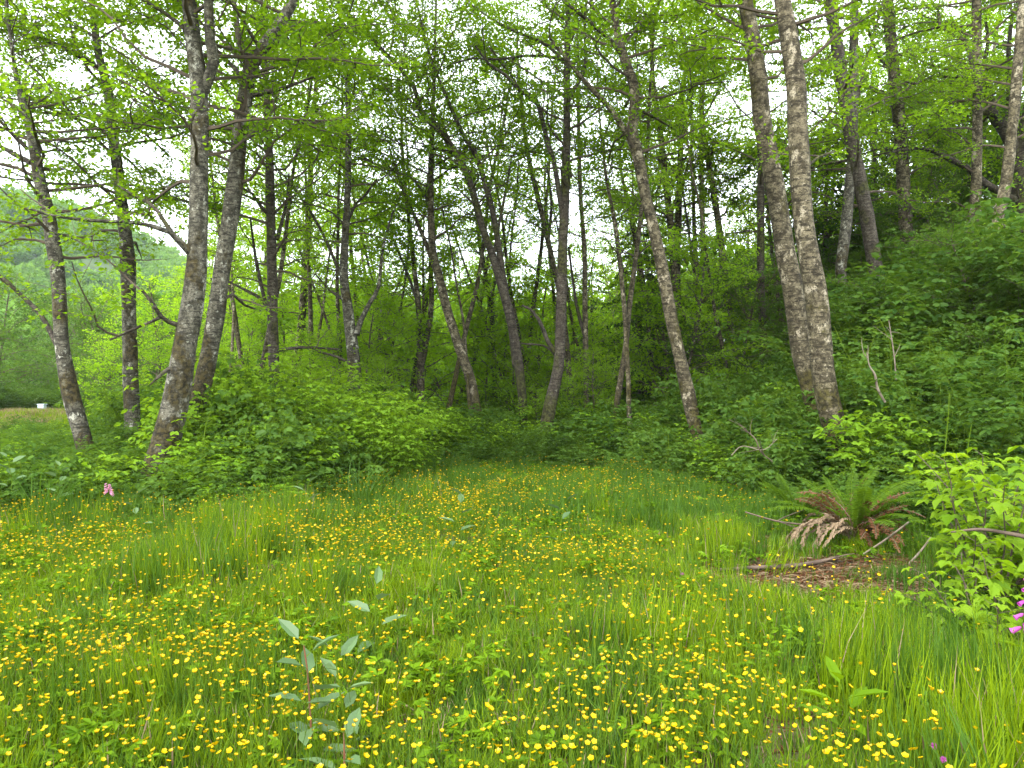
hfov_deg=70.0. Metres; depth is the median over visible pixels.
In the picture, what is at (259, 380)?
leafy shrub
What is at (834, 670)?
broad leaved weed
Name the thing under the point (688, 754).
buttercup
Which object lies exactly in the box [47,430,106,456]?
leafy shrub
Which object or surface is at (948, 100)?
vine maple
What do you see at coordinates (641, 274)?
alder tree
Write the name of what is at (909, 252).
leafy shrub
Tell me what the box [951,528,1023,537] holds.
dead stick
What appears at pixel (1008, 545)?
thimbleberry shrub
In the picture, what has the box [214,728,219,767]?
buttercup
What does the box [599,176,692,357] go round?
young alder
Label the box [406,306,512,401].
vine maple
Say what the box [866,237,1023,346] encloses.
leafy shrub
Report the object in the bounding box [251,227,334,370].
young alder
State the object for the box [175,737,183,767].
buttercup
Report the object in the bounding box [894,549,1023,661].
thimbleberry shrub
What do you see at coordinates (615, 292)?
alder sapling
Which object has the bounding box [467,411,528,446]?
leafy shrub
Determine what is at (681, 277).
young alder
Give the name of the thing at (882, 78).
alder tree
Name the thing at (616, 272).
alder tree
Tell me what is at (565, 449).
leafy shrub
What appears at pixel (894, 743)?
buttercup
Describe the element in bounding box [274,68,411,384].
alder sapling
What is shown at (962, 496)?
foxglove
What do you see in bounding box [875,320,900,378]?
dead branch
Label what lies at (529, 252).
young alder
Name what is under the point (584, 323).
alder tree
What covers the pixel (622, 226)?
alder sapling
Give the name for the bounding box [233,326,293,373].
vine maple
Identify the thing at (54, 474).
broad leaved weed
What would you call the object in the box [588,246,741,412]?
vine maple
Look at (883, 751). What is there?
buttercup
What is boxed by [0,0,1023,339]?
sky
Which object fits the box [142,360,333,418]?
leafy shrub
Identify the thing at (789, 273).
alder tree
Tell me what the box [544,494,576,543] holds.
broad leaved weed
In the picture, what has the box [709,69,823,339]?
alder sapling
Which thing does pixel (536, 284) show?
alder sapling
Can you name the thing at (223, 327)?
vine maple
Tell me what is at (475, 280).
young alder
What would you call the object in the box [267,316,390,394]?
vine maple
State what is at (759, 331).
leafy shrub
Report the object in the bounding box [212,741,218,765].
buttercup
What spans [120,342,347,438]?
leafy shrub
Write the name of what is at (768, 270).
vine maple
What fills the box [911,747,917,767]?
buttercup
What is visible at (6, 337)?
vine maple
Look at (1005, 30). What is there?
vine maple
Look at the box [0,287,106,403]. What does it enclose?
vine maple
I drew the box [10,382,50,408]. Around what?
leafy shrub
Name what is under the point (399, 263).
alder sapling
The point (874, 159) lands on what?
hemlock tree
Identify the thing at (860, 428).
leafy shrub
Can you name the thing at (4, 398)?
leafy shrub
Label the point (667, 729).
buttercup
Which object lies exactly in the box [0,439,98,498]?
leafy shrub
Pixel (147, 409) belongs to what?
leafy shrub
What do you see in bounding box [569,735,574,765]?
buttercup
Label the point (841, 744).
buttercup
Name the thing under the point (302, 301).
alder tree
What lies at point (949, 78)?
alder tree
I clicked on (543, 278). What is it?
young alder
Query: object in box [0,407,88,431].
dry bank grass
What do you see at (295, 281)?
young alder
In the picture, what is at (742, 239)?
young alder
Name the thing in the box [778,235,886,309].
vine maple
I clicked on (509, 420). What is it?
leafy shrub
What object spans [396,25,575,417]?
alder sapling
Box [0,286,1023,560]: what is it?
undergrowth
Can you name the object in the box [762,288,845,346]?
vine maple
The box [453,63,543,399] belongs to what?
alder sapling
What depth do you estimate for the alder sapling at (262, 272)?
19.75 m
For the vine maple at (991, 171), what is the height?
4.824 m
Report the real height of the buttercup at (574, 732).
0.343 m
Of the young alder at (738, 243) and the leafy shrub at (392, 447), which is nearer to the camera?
the leafy shrub at (392, 447)
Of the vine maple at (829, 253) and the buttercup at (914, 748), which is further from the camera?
the vine maple at (829, 253)
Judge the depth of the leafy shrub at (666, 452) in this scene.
12.23 m
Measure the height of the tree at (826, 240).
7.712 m
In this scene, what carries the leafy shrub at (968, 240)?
on the ground at (776, 753)
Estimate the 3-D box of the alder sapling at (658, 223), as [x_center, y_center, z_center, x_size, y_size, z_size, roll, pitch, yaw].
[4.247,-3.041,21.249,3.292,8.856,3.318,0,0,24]
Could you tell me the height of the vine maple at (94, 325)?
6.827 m
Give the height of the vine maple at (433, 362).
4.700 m
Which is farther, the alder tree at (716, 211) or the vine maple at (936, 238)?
the alder tree at (716, 211)
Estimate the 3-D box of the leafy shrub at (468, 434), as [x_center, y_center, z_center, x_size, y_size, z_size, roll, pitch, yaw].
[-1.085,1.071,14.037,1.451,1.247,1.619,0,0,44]
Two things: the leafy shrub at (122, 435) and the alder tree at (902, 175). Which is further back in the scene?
the alder tree at (902, 175)
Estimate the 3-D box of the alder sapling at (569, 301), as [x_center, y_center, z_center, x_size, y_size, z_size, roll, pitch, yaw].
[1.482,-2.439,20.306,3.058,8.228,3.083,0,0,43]
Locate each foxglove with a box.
[102,481,118,515]
[922,393,958,559]
[943,424,975,556]
[981,579,1023,668]
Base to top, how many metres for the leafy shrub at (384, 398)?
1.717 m
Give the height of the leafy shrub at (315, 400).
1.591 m
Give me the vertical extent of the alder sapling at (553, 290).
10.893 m
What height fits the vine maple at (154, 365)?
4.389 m
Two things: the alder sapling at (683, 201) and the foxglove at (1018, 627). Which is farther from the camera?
the alder sapling at (683, 201)
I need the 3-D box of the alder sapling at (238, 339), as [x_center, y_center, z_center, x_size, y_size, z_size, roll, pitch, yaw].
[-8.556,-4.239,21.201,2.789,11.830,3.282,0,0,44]
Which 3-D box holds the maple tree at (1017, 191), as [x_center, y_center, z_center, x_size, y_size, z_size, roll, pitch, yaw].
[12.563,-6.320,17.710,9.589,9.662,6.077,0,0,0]
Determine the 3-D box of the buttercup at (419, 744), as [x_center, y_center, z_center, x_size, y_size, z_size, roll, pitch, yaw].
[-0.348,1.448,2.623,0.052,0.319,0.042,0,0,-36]
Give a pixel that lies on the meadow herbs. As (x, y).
(74, 734)
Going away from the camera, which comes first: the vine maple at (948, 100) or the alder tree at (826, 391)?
the alder tree at (826, 391)
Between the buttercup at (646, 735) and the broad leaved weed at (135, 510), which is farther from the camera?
the broad leaved weed at (135, 510)
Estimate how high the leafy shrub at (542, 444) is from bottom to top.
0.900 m
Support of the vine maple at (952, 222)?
on the ground at (776, 753)
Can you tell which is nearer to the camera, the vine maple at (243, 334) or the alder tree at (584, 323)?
the alder tree at (584, 323)
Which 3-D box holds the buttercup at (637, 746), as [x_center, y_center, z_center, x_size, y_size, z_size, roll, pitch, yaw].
[0.462,1.396,2.610,0.057,0.344,0.047,0,0,-42]
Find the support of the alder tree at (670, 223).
on the ground at (776, 753)
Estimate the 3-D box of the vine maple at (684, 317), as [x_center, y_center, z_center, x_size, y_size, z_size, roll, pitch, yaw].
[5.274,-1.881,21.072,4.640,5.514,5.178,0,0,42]
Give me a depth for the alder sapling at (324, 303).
19.49 m
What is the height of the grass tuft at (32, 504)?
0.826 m
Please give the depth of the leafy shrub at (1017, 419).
8.91 m
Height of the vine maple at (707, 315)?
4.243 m
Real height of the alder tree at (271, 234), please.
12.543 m
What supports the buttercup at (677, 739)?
on the ground at (776, 753)
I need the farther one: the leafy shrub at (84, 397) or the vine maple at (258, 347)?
the leafy shrub at (84, 397)
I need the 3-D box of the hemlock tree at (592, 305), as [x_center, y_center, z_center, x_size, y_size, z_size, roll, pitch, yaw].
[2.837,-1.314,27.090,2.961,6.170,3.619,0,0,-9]
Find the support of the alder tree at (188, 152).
on the ground at (776, 753)
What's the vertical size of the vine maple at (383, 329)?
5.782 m
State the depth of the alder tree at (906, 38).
24.31 m
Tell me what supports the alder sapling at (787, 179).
on the ground at (776, 753)
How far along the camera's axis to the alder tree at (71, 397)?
11.49 m
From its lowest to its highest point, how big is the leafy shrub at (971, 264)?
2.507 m
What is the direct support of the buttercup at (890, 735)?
on the ground at (776, 753)
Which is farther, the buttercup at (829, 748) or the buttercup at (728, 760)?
the buttercup at (728, 760)
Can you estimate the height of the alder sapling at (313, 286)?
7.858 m
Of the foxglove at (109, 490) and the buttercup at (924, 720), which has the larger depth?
the foxglove at (109, 490)
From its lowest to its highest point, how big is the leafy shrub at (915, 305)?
3.249 m
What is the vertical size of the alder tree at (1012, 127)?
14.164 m
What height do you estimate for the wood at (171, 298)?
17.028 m
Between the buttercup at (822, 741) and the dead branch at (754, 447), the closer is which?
the buttercup at (822, 741)
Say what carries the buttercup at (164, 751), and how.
on the ground at (776, 753)
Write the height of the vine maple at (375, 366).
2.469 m
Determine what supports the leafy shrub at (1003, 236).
on the ground at (776, 753)
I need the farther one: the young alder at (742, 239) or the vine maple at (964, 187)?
the young alder at (742, 239)
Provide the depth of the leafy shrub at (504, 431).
14.37 m
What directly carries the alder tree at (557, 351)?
on the ground at (776, 753)
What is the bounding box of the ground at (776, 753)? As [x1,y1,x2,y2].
[0,371,1023,767]
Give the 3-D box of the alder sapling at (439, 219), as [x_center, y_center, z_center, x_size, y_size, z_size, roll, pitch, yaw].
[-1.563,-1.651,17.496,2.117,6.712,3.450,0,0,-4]
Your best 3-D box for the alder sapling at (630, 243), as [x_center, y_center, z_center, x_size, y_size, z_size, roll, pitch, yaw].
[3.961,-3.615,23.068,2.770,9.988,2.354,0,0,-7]
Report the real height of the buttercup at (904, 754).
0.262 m
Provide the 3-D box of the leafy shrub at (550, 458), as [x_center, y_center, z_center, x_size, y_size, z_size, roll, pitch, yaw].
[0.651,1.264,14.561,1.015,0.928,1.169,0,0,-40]
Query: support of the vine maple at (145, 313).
on the ground at (776, 753)
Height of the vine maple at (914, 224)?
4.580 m
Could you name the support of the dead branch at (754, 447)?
on the ground at (776, 753)
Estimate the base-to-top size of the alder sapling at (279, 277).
9.901 m
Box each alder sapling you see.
[164,39,277,368]
[172,165,261,371]
[209,7,380,374]
[240,208,316,364]
[248,156,356,372]
[260,54,357,389]
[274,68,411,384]
[275,158,383,380]
[306,47,395,346]
[331,173,421,394]
[350,173,459,382]
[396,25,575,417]
[398,61,480,392]
[404,180,491,415]
[407,172,521,411]
[438,72,578,410]
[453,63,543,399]
[454,161,552,406]
[456,143,555,405]
[494,77,600,401]
[502,28,604,408]
[503,140,627,401]
[568,227,623,391]
[575,244,635,394]
[587,0,721,417]
[588,213,659,403]
[592,123,682,388]
[600,127,706,399]
[603,121,714,299]
[640,2,739,384]
[642,88,747,358]
[643,97,770,382]
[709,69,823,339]
[766,76,845,316]
[784,38,881,238]
[813,113,893,244]
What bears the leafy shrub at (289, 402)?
on the ground at (776, 753)
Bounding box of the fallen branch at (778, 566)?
[718,553,854,571]
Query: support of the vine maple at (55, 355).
on the ground at (776, 753)
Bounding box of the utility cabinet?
[37,404,46,408]
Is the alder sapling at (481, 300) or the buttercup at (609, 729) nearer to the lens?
the buttercup at (609, 729)
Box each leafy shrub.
[0,374,40,409]
[0,383,43,409]
[0,428,44,446]
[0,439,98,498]
[0,441,46,461]
[2,429,97,456]
[5,452,141,505]
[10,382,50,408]
[20,375,83,407]
[32,382,89,408]
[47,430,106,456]
[54,434,145,469]
[67,422,150,456]
[79,386,110,407]
[116,394,160,438]
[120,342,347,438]
[125,435,232,497]
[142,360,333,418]
[152,361,285,431]
[210,373,360,455]
[223,374,362,450]
[242,390,379,448]
[288,361,418,428]
[309,391,460,480]
[311,381,430,456]
[319,384,446,449]
[393,387,447,445]
[420,407,497,457]
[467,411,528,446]
[474,408,522,448]
[482,421,520,460]
[498,425,565,461]
[509,413,597,454]
[519,425,567,460]
[544,437,577,461]
[604,422,709,475]
[644,418,684,439]
[701,357,798,421]
[711,433,832,496]
[713,244,980,382]
[723,367,778,400]
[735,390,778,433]
[738,279,926,356]
[752,334,911,399]
[753,293,980,379]
[811,312,1010,443]
[812,400,963,497]
[823,232,931,303]
[827,202,1023,328]
[827,224,1006,300]
[836,311,1023,477]
[837,320,1023,415]
[844,183,1023,361]
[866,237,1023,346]
[876,276,977,333]
[882,193,1023,270]
[884,224,1018,280]
[886,232,940,270]
[908,215,1023,303]
[943,299,1023,383]
[959,203,1023,239]
[965,203,1022,281]
[968,256,1023,289]
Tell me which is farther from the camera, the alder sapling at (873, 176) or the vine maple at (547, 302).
the vine maple at (547, 302)
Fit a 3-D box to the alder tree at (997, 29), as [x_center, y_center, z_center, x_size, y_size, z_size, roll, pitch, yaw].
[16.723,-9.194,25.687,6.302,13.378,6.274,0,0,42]
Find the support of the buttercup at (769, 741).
on the ground at (776, 753)
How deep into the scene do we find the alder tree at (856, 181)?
16.45 m
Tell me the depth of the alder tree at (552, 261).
18.95 m
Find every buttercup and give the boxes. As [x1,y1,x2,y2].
[62,738,68,767]
[161,749,167,766]
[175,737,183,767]
[178,746,183,767]
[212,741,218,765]
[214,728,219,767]
[226,746,232,767]
[237,741,241,767]
[250,726,252,764]
[258,746,263,765]
[417,742,421,767]
[523,742,528,761]
[561,744,567,767]
[563,735,568,767]
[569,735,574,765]
[569,743,574,767]
[573,731,579,767]
[585,739,589,767]
[587,754,593,767]
[606,727,617,767]
[622,743,626,767]
[635,730,639,764]
[638,734,647,767]
[646,718,650,767]
[663,727,669,766]
[669,746,673,765]
[674,737,681,767]
[680,726,688,763]
[686,724,691,765]
[726,732,735,767]
[766,739,771,767]
[792,723,804,767]
[803,717,810,767]
[812,737,816,766]
[814,739,824,767]
[822,749,829,767]
[827,746,834,767]
[834,739,839,767]
[839,743,847,767]
[854,738,862,766]
[876,742,882,765]
[881,749,887,766]
[887,733,900,767]
[891,740,898,767]
[901,751,908,767]
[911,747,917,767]
[923,719,929,767]
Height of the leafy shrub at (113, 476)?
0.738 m
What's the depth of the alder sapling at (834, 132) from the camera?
23.50 m
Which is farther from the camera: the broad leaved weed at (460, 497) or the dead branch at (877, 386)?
the dead branch at (877, 386)
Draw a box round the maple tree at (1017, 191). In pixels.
[830,0,1023,225]
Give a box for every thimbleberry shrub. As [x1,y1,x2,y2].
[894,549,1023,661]
[901,445,1023,603]
[941,452,1023,557]
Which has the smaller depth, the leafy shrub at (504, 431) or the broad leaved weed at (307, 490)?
the broad leaved weed at (307, 490)
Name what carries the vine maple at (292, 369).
on the ground at (776, 753)
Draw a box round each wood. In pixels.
[0,185,608,371]
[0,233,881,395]
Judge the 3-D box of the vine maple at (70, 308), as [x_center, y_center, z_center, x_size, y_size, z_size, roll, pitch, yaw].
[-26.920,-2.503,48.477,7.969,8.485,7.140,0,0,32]
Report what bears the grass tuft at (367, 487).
on the ground at (776, 753)
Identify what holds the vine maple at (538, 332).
on the ground at (776, 753)
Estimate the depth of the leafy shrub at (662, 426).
14.75 m
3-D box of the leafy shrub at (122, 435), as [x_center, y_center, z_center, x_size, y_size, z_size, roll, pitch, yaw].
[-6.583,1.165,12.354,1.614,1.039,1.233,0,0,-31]
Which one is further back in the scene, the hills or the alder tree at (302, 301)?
the hills
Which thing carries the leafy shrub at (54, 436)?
on the ground at (776, 753)
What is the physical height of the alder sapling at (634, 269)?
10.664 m
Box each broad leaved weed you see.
[0,452,25,502]
[44,460,72,511]
[124,487,152,536]
[269,619,353,767]
[294,476,320,520]
[300,707,360,767]
[307,635,380,759]
[347,566,405,652]
[440,488,475,545]
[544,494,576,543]
[798,655,907,761]
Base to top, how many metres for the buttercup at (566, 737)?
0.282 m
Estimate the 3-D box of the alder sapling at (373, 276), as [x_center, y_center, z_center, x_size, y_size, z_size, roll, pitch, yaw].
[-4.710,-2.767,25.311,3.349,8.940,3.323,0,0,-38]
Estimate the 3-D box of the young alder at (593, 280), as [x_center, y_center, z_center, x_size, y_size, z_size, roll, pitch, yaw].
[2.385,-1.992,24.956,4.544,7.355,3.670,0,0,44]
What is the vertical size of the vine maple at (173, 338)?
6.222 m
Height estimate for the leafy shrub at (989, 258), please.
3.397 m
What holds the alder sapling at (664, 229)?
on the ground at (776, 753)
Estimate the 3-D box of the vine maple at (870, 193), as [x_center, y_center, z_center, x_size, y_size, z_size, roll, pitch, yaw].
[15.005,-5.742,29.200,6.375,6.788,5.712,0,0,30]
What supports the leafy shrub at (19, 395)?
on the ground at (776, 753)
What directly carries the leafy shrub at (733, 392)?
on the ground at (776, 753)
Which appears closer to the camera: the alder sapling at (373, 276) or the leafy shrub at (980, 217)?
the leafy shrub at (980, 217)
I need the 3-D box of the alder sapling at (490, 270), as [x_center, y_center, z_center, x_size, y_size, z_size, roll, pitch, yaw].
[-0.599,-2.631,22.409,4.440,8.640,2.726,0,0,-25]
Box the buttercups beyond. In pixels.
[0,451,1022,767]
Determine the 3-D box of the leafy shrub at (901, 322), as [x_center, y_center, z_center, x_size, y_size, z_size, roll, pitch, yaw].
[6.715,-0.331,12.974,3.252,2.503,3.545,0,0,-39]
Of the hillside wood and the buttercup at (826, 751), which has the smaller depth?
the buttercup at (826, 751)
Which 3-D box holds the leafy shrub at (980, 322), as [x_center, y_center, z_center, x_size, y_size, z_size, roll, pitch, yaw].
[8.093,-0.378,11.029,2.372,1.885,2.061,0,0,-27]
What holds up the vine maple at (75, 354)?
on the ground at (776, 753)
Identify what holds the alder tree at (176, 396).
on the ground at (776, 753)
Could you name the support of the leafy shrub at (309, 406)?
on the ground at (776, 753)
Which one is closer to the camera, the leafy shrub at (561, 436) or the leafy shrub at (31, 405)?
the leafy shrub at (561, 436)
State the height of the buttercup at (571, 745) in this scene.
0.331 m
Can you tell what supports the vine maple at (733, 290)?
on the ground at (776, 753)
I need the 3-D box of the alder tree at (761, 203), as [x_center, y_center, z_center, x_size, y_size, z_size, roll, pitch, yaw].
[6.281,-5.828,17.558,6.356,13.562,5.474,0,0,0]
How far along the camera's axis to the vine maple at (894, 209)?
17.40 m
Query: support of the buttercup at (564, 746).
on the ground at (776, 753)
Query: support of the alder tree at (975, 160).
on the ground at (776, 753)
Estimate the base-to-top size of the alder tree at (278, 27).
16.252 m
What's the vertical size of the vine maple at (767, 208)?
7.822 m
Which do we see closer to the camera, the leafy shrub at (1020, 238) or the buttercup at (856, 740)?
the buttercup at (856, 740)
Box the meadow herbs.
[0,458,1023,767]
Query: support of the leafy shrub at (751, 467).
on the ground at (776, 753)
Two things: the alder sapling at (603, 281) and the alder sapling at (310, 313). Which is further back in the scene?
the alder sapling at (603, 281)
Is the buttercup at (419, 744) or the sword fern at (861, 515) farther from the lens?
the sword fern at (861, 515)
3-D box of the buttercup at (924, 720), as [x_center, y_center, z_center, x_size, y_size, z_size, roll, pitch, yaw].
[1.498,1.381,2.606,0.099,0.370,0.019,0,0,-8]
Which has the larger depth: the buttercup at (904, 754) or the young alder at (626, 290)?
the young alder at (626, 290)
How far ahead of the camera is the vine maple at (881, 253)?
20.79 m
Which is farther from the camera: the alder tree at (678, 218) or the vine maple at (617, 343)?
the vine maple at (617, 343)
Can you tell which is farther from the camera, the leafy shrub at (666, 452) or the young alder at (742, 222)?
the young alder at (742, 222)
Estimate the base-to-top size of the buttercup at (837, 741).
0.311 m
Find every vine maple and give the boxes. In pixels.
[0,262,56,390]
[0,272,74,389]
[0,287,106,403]
[0,295,80,394]
[9,305,120,388]
[27,281,120,388]
[37,330,121,410]
[50,299,162,389]
[55,304,154,394]
[58,313,173,403]
[82,263,207,385]
[92,275,230,381]
[111,325,173,386]
[138,300,251,380]
[160,287,249,374]
[161,322,245,375]
[195,287,292,381]
[226,269,342,379]
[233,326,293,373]
[251,343,336,390]
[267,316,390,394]
[279,302,410,393]
[288,289,428,395]
[321,272,444,389]
[344,181,538,420]
[356,351,419,404]
[377,309,481,399]
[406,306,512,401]
[424,289,543,405]
[437,256,552,385]
[440,308,591,416]
[460,250,611,402]
[472,286,581,401]
[482,259,606,382]
[499,296,623,408]
[508,384,560,430]
[538,340,636,423]
[579,313,662,400]
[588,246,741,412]
[597,277,750,391]
[599,322,666,373]
[602,219,759,377]
[612,220,773,415]
[635,93,917,344]
[660,246,799,388]
[681,279,746,341]
[715,282,841,375]
[722,270,782,348]
[743,146,913,300]
[746,233,833,326]
[753,236,862,357]
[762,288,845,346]
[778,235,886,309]
[781,263,946,359]
[785,265,866,340]
[817,142,966,262]
[823,267,888,301]
[830,28,1023,262]
[831,157,923,269]
[831,227,898,297]
[838,0,1023,219]
[839,64,1005,240]
[843,222,962,326]
[853,248,915,277]
[865,203,1020,337]
[875,175,974,266]
[875,200,957,257]
[917,180,998,227]
[928,198,987,233]
[930,231,1022,325]
[932,215,988,231]
[943,246,1023,381]
[964,147,1001,225]
[981,21,1023,208]
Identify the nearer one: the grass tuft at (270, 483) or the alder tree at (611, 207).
the grass tuft at (270, 483)
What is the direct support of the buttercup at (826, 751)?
on the ground at (776, 753)
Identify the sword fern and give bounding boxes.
[757,473,837,520]
[764,465,930,552]
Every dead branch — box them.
[730,420,772,461]
[731,430,777,454]
[861,337,885,402]
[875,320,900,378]
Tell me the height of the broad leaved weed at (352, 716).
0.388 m
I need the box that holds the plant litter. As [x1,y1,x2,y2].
[13,521,1023,767]
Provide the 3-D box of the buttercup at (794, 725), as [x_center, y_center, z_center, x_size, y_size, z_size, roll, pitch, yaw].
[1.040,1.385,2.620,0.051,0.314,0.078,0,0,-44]
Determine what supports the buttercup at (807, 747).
on the ground at (776, 753)
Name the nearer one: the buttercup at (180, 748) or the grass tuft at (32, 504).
the buttercup at (180, 748)
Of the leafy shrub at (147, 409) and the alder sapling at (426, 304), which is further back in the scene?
the alder sapling at (426, 304)
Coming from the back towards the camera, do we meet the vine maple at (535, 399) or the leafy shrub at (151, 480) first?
the vine maple at (535, 399)
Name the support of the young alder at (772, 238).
on the ground at (776, 753)
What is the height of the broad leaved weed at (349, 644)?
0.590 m
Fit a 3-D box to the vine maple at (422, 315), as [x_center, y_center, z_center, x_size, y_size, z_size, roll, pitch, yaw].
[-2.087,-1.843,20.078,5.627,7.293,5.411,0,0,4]
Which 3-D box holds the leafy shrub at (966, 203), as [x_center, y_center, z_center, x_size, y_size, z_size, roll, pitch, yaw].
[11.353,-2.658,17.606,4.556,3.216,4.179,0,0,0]
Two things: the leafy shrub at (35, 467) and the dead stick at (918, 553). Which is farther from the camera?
the leafy shrub at (35, 467)
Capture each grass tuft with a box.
[2,459,105,525]
[250,466,310,498]
[317,448,404,505]
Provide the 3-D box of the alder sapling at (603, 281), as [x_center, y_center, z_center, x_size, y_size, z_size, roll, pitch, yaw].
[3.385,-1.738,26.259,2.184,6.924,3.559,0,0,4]
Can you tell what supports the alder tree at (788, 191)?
on the ground at (776, 753)
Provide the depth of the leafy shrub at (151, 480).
9.06 m
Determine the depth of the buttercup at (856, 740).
2.67 m
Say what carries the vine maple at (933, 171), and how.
on the ground at (776, 753)
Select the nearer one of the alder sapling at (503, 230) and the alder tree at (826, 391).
the alder tree at (826, 391)
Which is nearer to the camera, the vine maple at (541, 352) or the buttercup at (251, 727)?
the buttercup at (251, 727)
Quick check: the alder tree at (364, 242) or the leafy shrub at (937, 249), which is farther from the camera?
the alder tree at (364, 242)
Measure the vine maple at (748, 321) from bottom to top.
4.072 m
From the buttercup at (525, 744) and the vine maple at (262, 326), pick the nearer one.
the buttercup at (525, 744)
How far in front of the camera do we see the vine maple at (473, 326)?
20.48 m
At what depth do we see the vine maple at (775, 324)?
17.44 m
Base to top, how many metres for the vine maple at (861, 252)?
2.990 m
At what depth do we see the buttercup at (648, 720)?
2.69 m
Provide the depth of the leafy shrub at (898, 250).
15.03 m
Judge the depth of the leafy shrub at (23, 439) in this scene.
12.47 m
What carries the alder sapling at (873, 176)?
on the ground at (776, 753)
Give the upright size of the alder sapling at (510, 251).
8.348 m
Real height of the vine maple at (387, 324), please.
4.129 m
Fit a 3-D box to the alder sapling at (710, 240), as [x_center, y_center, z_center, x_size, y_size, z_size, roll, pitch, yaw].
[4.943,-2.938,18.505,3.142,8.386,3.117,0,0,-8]
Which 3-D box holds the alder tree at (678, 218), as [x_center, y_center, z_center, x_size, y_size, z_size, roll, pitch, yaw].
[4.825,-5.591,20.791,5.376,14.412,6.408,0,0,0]
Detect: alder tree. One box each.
[0,0,231,456]
[0,0,261,444]
[0,0,419,501]
[74,0,446,449]
[108,0,379,392]
[144,214,252,357]
[166,125,308,339]
[168,3,350,359]
[187,0,407,388]
[217,0,480,398]
[286,0,581,430]
[290,0,550,414]
[291,23,488,404]
[293,137,429,388]
[364,1,553,410]
[426,0,621,405]
[442,0,678,438]
[482,0,662,407]
[515,0,757,469]
[538,0,678,425]
[553,1,716,407]
[554,89,714,386]
[563,1,769,385]
[587,0,759,363]
[592,0,882,428]
[599,0,812,364]
[603,0,934,494]
[609,18,769,338]
[644,0,914,367]
[685,0,988,295]
[740,116,840,296]
[771,0,1023,266]
[817,57,912,236]
[858,0,1023,253]
[860,4,992,233]
[883,9,1014,202]
[884,0,1023,234]
[911,0,1021,198]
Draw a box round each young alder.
[142,167,295,364]
[166,229,291,368]
[230,194,391,379]
[237,205,328,364]
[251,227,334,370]
[288,125,461,390]
[325,192,464,382]
[330,85,478,390]
[407,187,556,382]
[428,210,496,394]
[434,223,538,380]
[502,228,575,392]
[517,226,621,386]
[588,210,692,383]
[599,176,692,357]
[614,242,712,345]
[685,192,781,363]
[691,135,785,335]
[708,192,772,298]
[738,113,859,312]
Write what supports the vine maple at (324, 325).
on the ground at (776, 753)
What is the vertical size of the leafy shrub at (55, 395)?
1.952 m
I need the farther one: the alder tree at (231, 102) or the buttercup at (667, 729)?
the alder tree at (231, 102)
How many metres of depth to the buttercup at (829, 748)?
2.57 m
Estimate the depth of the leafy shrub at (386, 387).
12.46 m
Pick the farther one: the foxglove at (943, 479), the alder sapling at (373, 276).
the alder sapling at (373, 276)
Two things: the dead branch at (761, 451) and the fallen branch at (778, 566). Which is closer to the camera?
the fallen branch at (778, 566)
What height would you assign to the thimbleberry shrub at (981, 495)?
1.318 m
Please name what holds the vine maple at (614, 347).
on the ground at (776, 753)
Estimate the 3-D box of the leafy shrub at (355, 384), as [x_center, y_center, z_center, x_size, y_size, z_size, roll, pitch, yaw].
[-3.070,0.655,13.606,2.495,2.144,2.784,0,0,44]
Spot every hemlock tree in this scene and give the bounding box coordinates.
[563,270,617,391]
[576,209,698,404]
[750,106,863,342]
[830,77,918,280]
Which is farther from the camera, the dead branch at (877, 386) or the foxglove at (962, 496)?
the dead branch at (877, 386)
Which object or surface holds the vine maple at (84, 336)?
on the ground at (776, 753)
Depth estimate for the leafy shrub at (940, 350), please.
10.86 m
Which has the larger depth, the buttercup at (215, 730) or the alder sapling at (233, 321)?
the alder sapling at (233, 321)
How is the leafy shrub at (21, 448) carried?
on the ground at (776, 753)
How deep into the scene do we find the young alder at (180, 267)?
29.42 m
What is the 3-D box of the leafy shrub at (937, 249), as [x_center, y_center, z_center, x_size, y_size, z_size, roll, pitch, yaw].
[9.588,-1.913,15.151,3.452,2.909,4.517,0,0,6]
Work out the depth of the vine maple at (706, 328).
23.52 m
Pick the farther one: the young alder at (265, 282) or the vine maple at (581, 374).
the young alder at (265, 282)
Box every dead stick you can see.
[745,510,813,527]
[863,521,908,554]
[909,537,930,564]
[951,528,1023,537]
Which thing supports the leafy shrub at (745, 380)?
on the ground at (776, 753)
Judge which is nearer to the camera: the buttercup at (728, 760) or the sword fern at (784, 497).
the buttercup at (728, 760)
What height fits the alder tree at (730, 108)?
13.558 m
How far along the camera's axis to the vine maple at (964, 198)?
21.73 m
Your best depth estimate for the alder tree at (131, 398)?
12.91 m
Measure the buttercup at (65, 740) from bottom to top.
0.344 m
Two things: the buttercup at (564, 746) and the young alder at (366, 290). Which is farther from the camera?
the young alder at (366, 290)
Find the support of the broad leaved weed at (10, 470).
on the ground at (776, 753)
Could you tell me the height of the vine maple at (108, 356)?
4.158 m
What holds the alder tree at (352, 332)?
on the ground at (776, 753)
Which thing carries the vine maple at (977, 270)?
on the ground at (776, 753)
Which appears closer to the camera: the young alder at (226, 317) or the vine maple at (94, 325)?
the young alder at (226, 317)
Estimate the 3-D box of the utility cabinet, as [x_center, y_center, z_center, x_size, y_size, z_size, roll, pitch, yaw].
[-21.203,1.281,33.000,0.320,0.760,0.240,0,0,0]
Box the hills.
[6,234,117,389]

